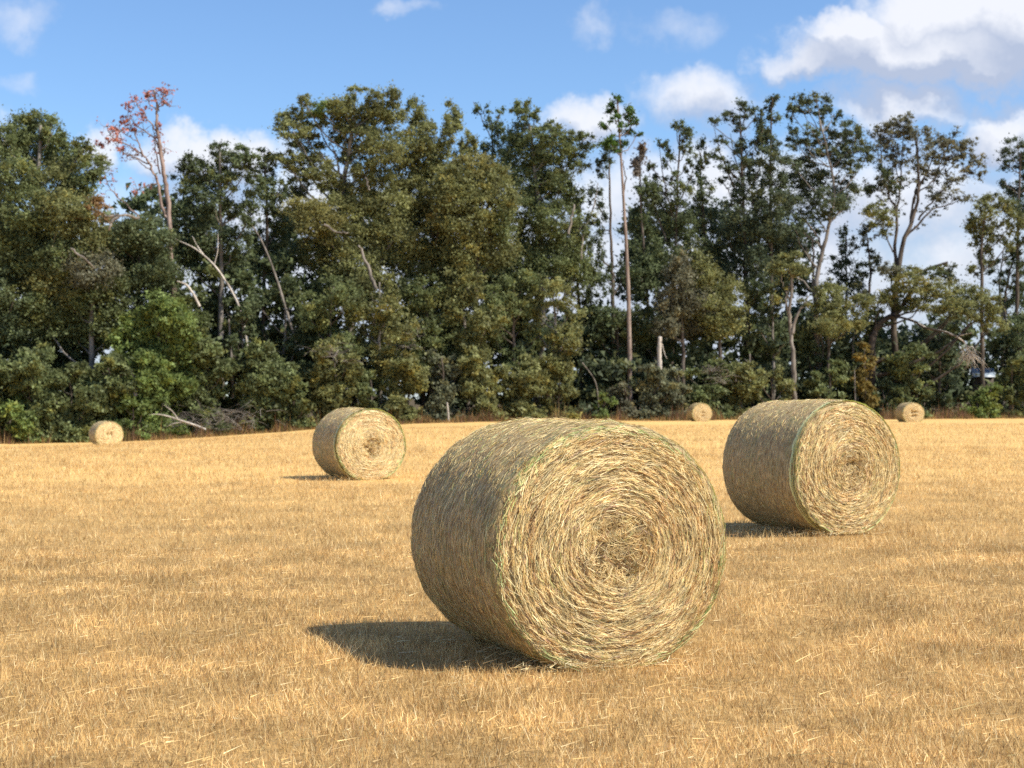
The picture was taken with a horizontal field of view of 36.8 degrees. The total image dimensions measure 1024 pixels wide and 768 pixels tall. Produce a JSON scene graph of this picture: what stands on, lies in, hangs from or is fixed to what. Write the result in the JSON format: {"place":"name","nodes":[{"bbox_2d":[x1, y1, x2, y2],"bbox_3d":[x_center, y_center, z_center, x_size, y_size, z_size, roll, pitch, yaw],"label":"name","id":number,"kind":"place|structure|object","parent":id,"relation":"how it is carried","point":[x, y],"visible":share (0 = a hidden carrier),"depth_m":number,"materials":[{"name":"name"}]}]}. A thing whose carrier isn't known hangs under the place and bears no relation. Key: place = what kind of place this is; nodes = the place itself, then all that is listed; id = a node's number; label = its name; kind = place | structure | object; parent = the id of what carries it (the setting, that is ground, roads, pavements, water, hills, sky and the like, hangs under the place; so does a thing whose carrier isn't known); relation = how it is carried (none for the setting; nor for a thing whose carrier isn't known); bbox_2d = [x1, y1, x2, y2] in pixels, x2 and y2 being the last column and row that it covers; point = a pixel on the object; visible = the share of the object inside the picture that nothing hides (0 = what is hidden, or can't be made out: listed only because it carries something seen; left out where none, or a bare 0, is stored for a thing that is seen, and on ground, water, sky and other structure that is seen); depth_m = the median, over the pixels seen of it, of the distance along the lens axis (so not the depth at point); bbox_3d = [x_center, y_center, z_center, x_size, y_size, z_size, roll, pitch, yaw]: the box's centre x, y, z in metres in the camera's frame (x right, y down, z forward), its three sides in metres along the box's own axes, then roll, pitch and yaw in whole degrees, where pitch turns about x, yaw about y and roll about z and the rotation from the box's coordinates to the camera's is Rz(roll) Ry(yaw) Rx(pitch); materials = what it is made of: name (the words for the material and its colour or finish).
{"place":"outdoors","nodes":[
{"label":"outdoors","id":0,"kind":"place"},
{"bbox_2d":[0,400,1023,767],"bbox_3d":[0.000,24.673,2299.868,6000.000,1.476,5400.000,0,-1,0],"label":"field","id":1,"kind":"structure","parent":0,"point":[710,624],"depth_m":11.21,"materials":[{"name":"beige plant"}]},
{"bbox_2d":[0,354,20,440],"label":"shrub","id":2,"kind":"object","parent":1,"relation":"on","point":[4,365],"visible":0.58,"depth_m":100.73,"materials":[{"name":"green plant"}]},
{"bbox_2d":[0,219,34,366],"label":"oak tree","id":3,"kind":"object","parent":1,"relation":"on","point":[7,293],"visible":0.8,"depth_m":104.36,"materials":[{"name":"green plant"}]},
{"bbox_2d":[0,392,47,442],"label":"shrub","id":4,"kind":"object","parent":1,"relation":"on","point":[22,425],"visible":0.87,"depth_m":99.98,"materials":[{"name":"green plant"}]},
{"bbox_2d":[0,341,62,442],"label":"shrub","id":5,"kind":"object","parent":1,"relation":"on","point":[31,368],"visible":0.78,"depth_m":101.01,"materials":[{"name":"green plant"}]},
{"bbox_2d":[0,257,67,359],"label":"oak tree","id":6,"kind":"object","parent":1,"relation":"on","point":[30,268],"visible":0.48,"depth_m":105.18,"materials":[{"name":"green plant"}]},
{"bbox_2d":[0,104,117,339],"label":"oak tree","id":7,"kind":"object","parent":1,"relation":"on","point":[45,202],"visible":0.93,"depth_m":106.64,"materials":[{"name":"green plant"}]},
{"bbox_2d":[35,297,99,397],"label":"oak tree","id":8,"kind":"object","parent":1,"relation":"on","point":[57,363],"visible":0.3,"depth_m":107.97,"materials":[{"name":"green plant"}]},
{"bbox_2d":[4,188,139,415],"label":"oak tree","id":9,"kind":"object","parent":1,"relation":"on","point":[80,282],"visible":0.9,"depth_m":105.24,"materials":[{"name":"green plant"}]},
{"bbox_2d":[36,359,108,442],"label":"shrub","id":10,"kind":"object","parent":1,"relation":"on","point":[65,414],"visible":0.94,"depth_m":101.47,"materials":[{"name":"green plant"}]},
{"bbox_2d":[89,421,123,444],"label":"hay bale","id":11,"kind":"object","parent":1,"relation":"on","point":[106,432],"visible":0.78,"depth_m":79.99,"materials":[{"name":"plant"}]},
{"bbox_2d":[82,351,140,435],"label":"shrub","id":12,"kind":"object","parent":1,"relation":"on","point":[114,371],"visible":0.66,"depth_m":102.74,"materials":[{"name":"green plant"}]},
{"bbox_2d":[108,392,155,440],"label":"shrub","id":13,"kind":"object","parent":1,"relation":"on","point":[129,401],"visible":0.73,"depth_m":102.50,"materials":[{"name":"green plant"}]},
{"bbox_2d":[94,82,179,296],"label":"dying tree","id":14,"kind":"object","parent":1,"relation":"on","point":[167,212],"visible":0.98,"depth_m":110.19,"materials":[{"name":"red plant"}]},
{"bbox_2d":[95,210,191,367],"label":"oak tree","id":15,"kind":"object","parent":1,"relation":"on","point":[141,244],"visible":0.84,"depth_m":106.77,"materials":[{"name":"green plant"}]},
{"bbox_2d":[101,286,206,436],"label":"shrub","id":16,"kind":"object","parent":1,"relation":"on","point":[161,337],"visible":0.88,"depth_m":104.40,"materials":[{"name":"green plant"}]},
{"bbox_2d":[172,281,220,368],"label":"oak tree","id":17,"kind":"object","parent":1,"relation":"on","point":[206,317],"visible":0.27,"depth_m":109.96,"materials":[{"name":"green plant"}]},
{"bbox_2d":[171,337,247,433],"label":"shrub","id":18,"kind":"object","parent":1,"relation":"on","point":[210,352],"visible":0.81,"depth_m":106.04,"materials":[{"name":"green plant"}]},
{"bbox_2d":[159,139,268,397],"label":"oak tree","id":19,"kind":"object","parent":1,"relation":"on","point":[210,179],"visible":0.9,"depth_m":112.95,"materials":[{"name":"green plant"}]},
{"bbox_2d":[146,397,287,431],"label":"brush pile","id":20,"kind":"object","parent":1,"relation":"on","point":[222,417],"visible":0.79,"depth_m":104.81,"materials":[{"name":"grey plant"}]},
{"bbox_2d":[202,278,264,401],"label":"oak tree","id":21,"kind":"object","parent":1,"relation":"on","point":[228,298],"visible":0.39,"depth_m":113.75,"materials":[{"name":"green plant"}]},
{"bbox_2d":[214,297,267,424],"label":"shrub","id":22,"kind":"object","parent":1,"relation":"on","point":[246,314],"visible":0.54,"depth_m":108.47,"materials":[{"name":"green plant"}]},
{"bbox_2d":[232,337,289,431],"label":"shrub","id":23,"kind":"object","parent":1,"relation":"on","point":[252,384],"visible":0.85,"depth_m":106.87,"materials":[{"name":"green plant"}]},
{"bbox_2d":[239,147,304,345],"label":"oak tree","id":24,"kind":"object","parent":1,"relation":"on","point":[272,244],"visible":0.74,"depth_m":116.33,"materials":[{"name":"green plant"}]},
{"bbox_2d":[251,225,296,342],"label":"dead tree","id":25,"kind":"object","parent":1,"relation":"on","point":[285,306],"visible":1,"depth_m":112.45,"materials":[{"name":"grey wood"}]},
{"bbox_2d":[240,273,314,418],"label":"oak tree","id":26,"kind":"object","parent":1,"relation":"on","point":[287,283],"visible":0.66,"depth_m":113.22,"materials":[{"name":"green plant"}]},
{"bbox_2d":[262,361,317,429],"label":"shrub","id":27,"kind":"object","parent":1,"relation":"on","point":[297,409],"visible":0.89,"depth_m":107.17,"materials":[{"name":"green plant"}]},
{"bbox_2d":[299,333,365,422],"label":"shrub","id":28,"kind":"object","parent":1,"relation":"on","point":[334,390],"visible":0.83,"depth_m":108.97,"materials":[{"name":"green plant"}]},
{"bbox_2d":[296,273,371,376],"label":"oak tree","id":29,"kind":"object","parent":1,"relation":"on","point":[315,314],"visible":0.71,"depth_m":111.05,"materials":[{"name":"green plant"}]},
{"bbox_2d":[264,79,429,406],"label":"oak tree","id":30,"kind":"object","parent":1,"relation":"on","point":[349,212],"visible":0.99,"depth_m":115.95,"materials":[{"name":"green plant"}]},
{"bbox_2d":[312,407,405,479],"bbox_3d":[-3.179,1.230,32.034,1.604,1.514,1.624,0,-1,-26],"label":"hay bale","id":31,"kind":"object","parent":1,"relation":"on","point":[352,442],"visible":0.96,"depth_m":31.42,"materials":[{"name":"plant"}]},
{"bbox_2d":[353,366,394,414],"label":"shrub","id":32,"kind":"object","parent":1,"relation":"on","point":[369,398],"visible":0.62,"depth_m":109.91,"materials":[{"name":"green plant"}]},
{"bbox_2d":[333,266,423,408],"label":"oak tree","id":33,"kind":"object","parent":1,"relation":"on","point":[389,352],"visible":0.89,"depth_m":112.00,"materials":[{"name":"green plant"}]},
{"bbox_2d":[377,350,432,421],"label":"shrub","id":34,"kind":"object","parent":1,"relation":"on","point":[406,369],"visible":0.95,"depth_m":110.50,"materials":[{"name":"green plant"}]},
{"bbox_2d":[386,271,458,408],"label":"oak tree","id":35,"kind":"object","parent":1,"relation":"on","point":[421,306],"visible":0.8,"depth_m":114.14,"materials":[{"name":"green plant"}]},
{"bbox_2d":[375,93,485,411],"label":"oak tree","id":36,"kind":"object","parent":1,"relation":"on","point":[430,151],"visible":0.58,"depth_m":118.03,"materials":[{"name":"green plant"}]},
{"bbox_2d":[417,347,467,420],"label":"shrub","id":37,"kind":"object","parent":1,"relation":"on","point":[443,387],"visible":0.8,"depth_m":112.29,"materials":[{"name":"green plant"}]},
{"bbox_2d":[417,146,529,406],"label":"oak tree","id":38,"kind":"object","parent":1,"relation":"on","point":[467,194],"visible":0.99,"depth_m":115.35,"materials":[{"name":"green plant"}]},
{"bbox_2d":[434,260,512,412],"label":"oak tree","id":39,"kind":"object","parent":1,"relation":"on","point":[463,296],"visible":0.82,"depth_m":113.99,"materials":[{"name":"green plant"}]},
{"bbox_2d":[451,345,508,419],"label":"shrub","id":40,"kind":"object","parent":1,"relation":"on","point":[476,377],"visible":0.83,"depth_m":112.15,"materials":[{"name":"green plant"}]},
{"bbox_2d":[471,101,521,369],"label":"oak tree","id":41,"kind":"object","parent":1,"relation":"on","point":[497,125],"visible":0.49,"depth_m":124.40,"materials":[{"name":"green plant"}]},
{"bbox_2d":[0,173,1023,422],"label":"undergrowth","id":42,"kind":"object","parent":1,"relation":"on","point":[696,351],"visible":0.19,"depth_m":123.88,"materials":[{"name":"green plant"}]},
{"bbox_2d":[177,236,247,341],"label":"dead tree","id":43,"kind":"object","parent":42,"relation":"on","point":[223,277],"visible":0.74,"depth_m":111.32,"materials":[{"name":"grey wood"}]},
{"bbox_2d":[0,398,1023,443],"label":"weeds","id":44,"kind":"object","parent":1,"relation":"on","point":[940,414],"visible":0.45,"depth_m":110.07,"materials":[{"name":"brown plant"}]},
{"bbox_2d":[472,268,551,393],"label":"oak tree","id":45,"kind":"object","parent":1,"relation":"on","point":[508,295],"visible":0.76,"depth_m":115.94,"materials":[{"name":"green plant"}]},
{"bbox_2d":[490,349,547,418],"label":"shrub","id":46,"kind":"object","parent":1,"relation":"on","point":[519,381],"visible":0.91,"depth_m":113.71,"materials":[{"name":"green plant"}]},
{"bbox_2d":[492,97,605,407],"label":"oak tree","id":47,"kind":"object","parent":1,"relation":"on","point":[548,183],"visible":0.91,"depth_m":121.27,"materials":[{"name":"green plant"}]},
{"bbox_2d":[515,276,592,384],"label":"oak tree","id":48,"kind":"object","parent":1,"relation":"on","point":[557,286],"visible":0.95,"depth_m":115.41,"materials":[{"name":"green plant"}]},
{"bbox_2d":[529,350,581,419],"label":"shrub","id":49,"kind":"object","parent":1,"relation":"on","point":[549,391],"visible":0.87,"depth_m":115.08,"materials":[{"name":"green plant"}]},
{"bbox_2d":[410,417,727,671],"bbox_3d":[0.352,0.996,10.102,1.715,1.571,1.624,0,-1,-23],"label":"hay bale","id":50,"kind":"object","parent":1,"relation":"on","point":[553,541],"visible":0.97,"depth_m":9.45,"materials":[{"name":"plant"}]},
{"bbox_2d":[560,196,603,398],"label":"oak tree","id":51,"kind":"object","parent":1,"relation":"on","point":[588,297],"visible":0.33,"depth_m":123.76,"materials":[{"name":"green plant"}]},
{"bbox_2d":[591,391,617,418],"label":"shrub","id":52,"kind":"object","parent":1,"relation":"on","point":[605,400],"visible":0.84,"depth_m":115.58,"materials":[{"name":"green plant"}]},
{"bbox_2d":[586,137,625,412],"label":"oak tree","id":53,"kind":"object","parent":1,"relation":"on","point":[606,275],"visible":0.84,"depth_m":123.10,"materials":[{"name":"green plant"}]},
{"bbox_2d":[579,301,653,410],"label":"oak tree","id":54,"kind":"object","parent":1,"relation":"on","point":[607,311],"visible":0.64,"depth_m":122.31,"materials":[{"name":"green plant"}]},
{"bbox_2d":[596,92,643,401],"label":"pine tree","id":55,"kind":"object","parent":1,"relation":"on","point":[614,142],"visible":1,"depth_m":120.48,"materials":[{"name":"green plant"}]},
{"bbox_2d":[606,381,640,417],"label":"shrub","id":56,"kind":"object","parent":1,"relation":"on","point":[621,393],"visible":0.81,"depth_m":116.87,"materials":[{"name":"green plant"}]},
{"bbox_2d":[616,136,669,395],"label":"oak tree","id":57,"kind":"object","parent":1,"relation":"on","point":[642,268],"visible":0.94,"depth_m":125.63,"materials":[{"name":"green plant"}]},
{"bbox_2d":[631,300,677,369],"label":"oak tree","id":58,"kind":"object","parent":1,"relation":"on","point":[651,350],"visible":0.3,"depth_m":124.11,"materials":[{"name":"green plant"}]},
{"bbox_2d":[630,360,681,420],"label":"shrub","id":59,"kind":"object","parent":1,"relation":"on","point":[651,406],"visible":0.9,"depth_m":117.19,"materials":[{"name":"green plant"}]},
{"bbox_2d":[645,118,698,366],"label":"oak tree","id":60,"kind":"object","parent":1,"relation":"on","point":[678,229],"visible":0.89,"depth_m":126.91,"materials":[{"name":"green plant"}]},
{"bbox_2d":[661,364,695,416],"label":"shrub","id":61,"kind":"object","parent":1,"relation":"on","point":[673,373],"visible":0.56,"depth_m":118.54,"materials":[{"name":"green plant"}]},
{"bbox_2d":[648,245,716,409],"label":"oak tree","id":62,"kind":"object","parent":1,"relation":"on","point":[680,305],"visible":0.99,"depth_m":120.55,"materials":[{"name":"green plant"}]},
{"bbox_2d":[687,403,711,421],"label":"hay bale","id":63,"kind":"object","parent":1,"relation":"on","point":[699,411],"visible":0.86,"depth_m":109.00,"materials":[{"name":"plant"}]},
{"bbox_2d":[679,134,729,388],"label":"oak tree","id":64,"kind":"object","parent":1,"relation":"on","point":[702,200],"visible":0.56,"depth_m":128.61,"materials":[{"name":"green plant"}]},
{"bbox_2d":[682,356,736,418],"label":"shrub","id":65,"kind":"object","parent":1,"relation":"on","point":[708,393],"visible":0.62,"depth_m":119.70,"materials":[{"name":"green plant"}]},
{"bbox_2d":[688,239,751,410],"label":"oak tree","id":66,"kind":"object","parent":1,"relation":"on","point":[722,302],"visible":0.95,"depth_m":121.61,"materials":[{"name":"green plant"}]},
{"bbox_2d":[698,97,777,406],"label":"oak tree","id":67,"kind":"object","parent":1,"relation":"on","point":[749,256],"visible":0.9,"depth_m":127.70,"materials":[{"name":"green plant"}]},
{"bbox_2d":[717,358,769,416],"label":"shrub","id":68,"kind":"object","parent":1,"relation":"on","point":[740,396],"visible":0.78,"depth_m":120.42,"materials":[{"name":"green plant"}]},
{"bbox_2d":[722,277,786,407],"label":"oak tree","id":69,"kind":"object","parent":1,"relation":"on","point":[756,297],"visible":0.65,"depth_m":125.70,"materials":[{"name":"green plant"}]},
{"bbox_2d":[750,295,794,399],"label":"oak tree","id":70,"kind":"object","parent":1,"relation":"on","point":[762,327],"visible":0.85,"depth_m":124.82,"materials":[{"name":"green plant"}]},
{"bbox_2d":[747,93,804,400],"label":"oak tree","id":71,"kind":"object","parent":1,"relation":"on","point":[772,151],"visible":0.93,"depth_m":127.06,"materials":[{"name":"green plant"}]},
{"bbox_2d":[751,363,800,403],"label":"shrub","id":72,"kind":"object","parent":1,"relation":"on","point":[789,388],"visible":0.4,"depth_m":121.78,"materials":[{"name":"green plant"}]},
{"bbox_2d":[763,250,813,399],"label":"oak tree","id":73,"kind":"object","parent":1,"relation":"on","point":[778,266],"visible":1,"depth_m":123.12,"materials":[{"name":"green plant"}]},
{"bbox_2d":[722,398,899,533],"bbox_3d":[3.619,0.964,18.637,1.646,1.587,1.616,0,-1,-27],"label":"hay bale","id":74,"kind":"object","parent":1,"relation":"on","point":[826,465],"visible":0.98,"depth_m":18.04,"materials":[{"name":"plant"}]},
{"bbox_2d":[788,322,839,397],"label":"oak tree","id":75,"kind":"object","parent":1,"relation":"on","point":[807,351],"visible":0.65,"depth_m":127.81,"materials":[{"name":"green plant"}]},
{"bbox_2d":[758,89,881,369],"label":"oak tree","id":76,"kind":"object","parent":1,"relation":"on","point":[836,200],"visible":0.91,"depth_m":128.54,"materials":[{"name":"green plant"}]},
{"bbox_2d":[802,359,851,399],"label":"shrub","id":77,"kind":"object","parent":1,"relation":"on","point":[818,389],"visible":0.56,"depth_m":123.87,"materials":[{"name":"green plant"}]},
{"bbox_2d":[802,277,877,388],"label":"oak tree","id":78,"kind":"object","parent":1,"relation":"on","point":[830,324],"visible":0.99,"depth_m":125.53,"materials":[{"name":"green plant"}]},
{"bbox_2d":[820,220,871,398],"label":"oak tree","id":79,"kind":"object","parent":1,"relation":"on","point":[841,264],"visible":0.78,"depth_m":135.11,"materials":[{"name":"green plant"}]},
{"bbox_2d":[835,316,886,401],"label":"oak tree","id":80,"kind":"object","parent":1,"relation":"on","point":[849,343],"visible":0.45,"depth_m":128.80,"materials":[{"name":"green plant"}]},
{"bbox_2d":[846,222,882,368],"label":"oak tree","id":81,"kind":"object","parent":1,"relation":"on","point":[877,259],"visible":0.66,"depth_m":134.14,"materials":[{"name":"green plant"}]},
{"bbox_2d":[850,341,880,408],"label":"shrub","id":82,"kind":"object","parent":1,"relation":"on","point":[862,384],"visible":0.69,"depth_m":124.66,"materials":[{"name":"green plant"}]},
{"bbox_2d":[862,377,899,414],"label":"shrub","id":83,"kind":"object","parent":1,"relation":"on","point":[878,408],"visible":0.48,"depth_m":126.18,"materials":[{"name":"green plant"}]},
{"bbox_2d":[882,340,937,417],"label":"shrub","id":84,"kind":"object","parent":1,"relation":"on","point":[902,372],"visible":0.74,"depth_m":125.77,"materials":[{"name":"green plant"}]},
{"bbox_2d":[895,402,924,421],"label":"hay bale","id":85,"kind":"object","parent":1,"relation":"on","point":[909,412],"visible":0.84,"depth_m":99.71,"materials":[{"name":"plant"}]},
{"bbox_2d":[857,110,990,367],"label":"oak tree","id":86,"kind":"object","parent":1,"relation":"on","point":[942,142],"visible":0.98,"depth_m":132.21,"materials":[{"name":"green plant"}]},
{"bbox_2d":[858,260,1012,409],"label":"oak tree","id":87,"kind":"object","parent":1,"relation":"on","point":[923,288],"visible":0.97,"depth_m":127.06,"materials":[{"name":"green plant"}]},
{"bbox_2d":[909,317,965,408],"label":"oak tree","id":88,"kind":"object","parent":1,"relation":"on","point":[939,371],"visible":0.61,"depth_m":131.56,"materials":[{"name":"green plant"}]},
{"bbox_2d":[925,386,955,413],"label":"shrub","id":89,"kind":"object","parent":1,"relation":"on","point":[943,402],"visible":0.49,"depth_m":128.28,"materials":[{"name":"green plant"}]},
{"bbox_2d":[938,261,969,367],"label":"oak tree","id":90,"kind":"object","parent":1,"relation":"on","point":[946,269],"visible":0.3,"depth_m":136.01,"materials":[{"name":"green plant"}]},
{"bbox_2d":[957,382,1007,418],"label":"shrub","id":91,"kind":"object","parent":1,"relation":"on","point":[984,396],"visible":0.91,"depth_m":128.37,"materials":[{"name":"green plant"}]},
{"bbox_2d":[970,368,994,409],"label":"shed","id":92,"kind":"structure","parent":1,"relation":"on","point":[989,374],"depth_m":133.00,"materials":[{"name":"metal"}]},
{"bbox_2d":[960,189,1023,386],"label":"oak tree","id":93,"kind":"object","parent":1,"relation":"on","point":[975,224],"visible":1,"depth_m":132.25,"materials":[{"name":"green plant"}]},
{"bbox_2d":[985,248,1023,414],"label":"oak tree","id":94,"kind":"object","parent":1,"relation":"on","point":[996,281],"visible":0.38,"depth_m":138.36,"materials":[{"name":"green plant"}]},
{"bbox_2d":[991,232,1023,407],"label":"oak tree","id":95,"kind":"object","parent":1,"relation":"on","point":[1007,301],"visible":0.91,"depth_m":136.18,"materials":[{"name":"green plant"}]},
{"bbox_2d":[993,133,1023,404],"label":"oak tree","id":96,"kind":"object","parent":1,"relation":"on","point":[1010,189],"visible":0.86,"depth_m":135.69,"materials":[{"name":"green plant"}]},
{"bbox_2d":[994,313,1023,408],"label":"oak tree","id":97,"kind":"object","parent":1,"relation":"on","point":[1015,338],"visible":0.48,"depth_m":132.80,"materials":[{"name":"green plant"}]},
{"bbox_2d":[997,352,1023,416],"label":"shrub","id":98,"kind":"object","parent":1,"relation":"on","point":[1006,378],"visible":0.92,"depth_m":130.09,"materials":[{"name":"green plant"}]},
{"bbox_2d":[1007,346,1023,416],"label":"shrub","id":99,"kind":"object","parent":1,"relation":"on","point":[1016,379],"visible":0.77,"depth_m":130.53,"materials":[{"name":"green plant"}]},
{"bbox_2d":[0,0,1023,399],"label":"sky","id":100,"kind":"structure","parent":0,"point":[232,64],"materials":[{"name":"blue"}]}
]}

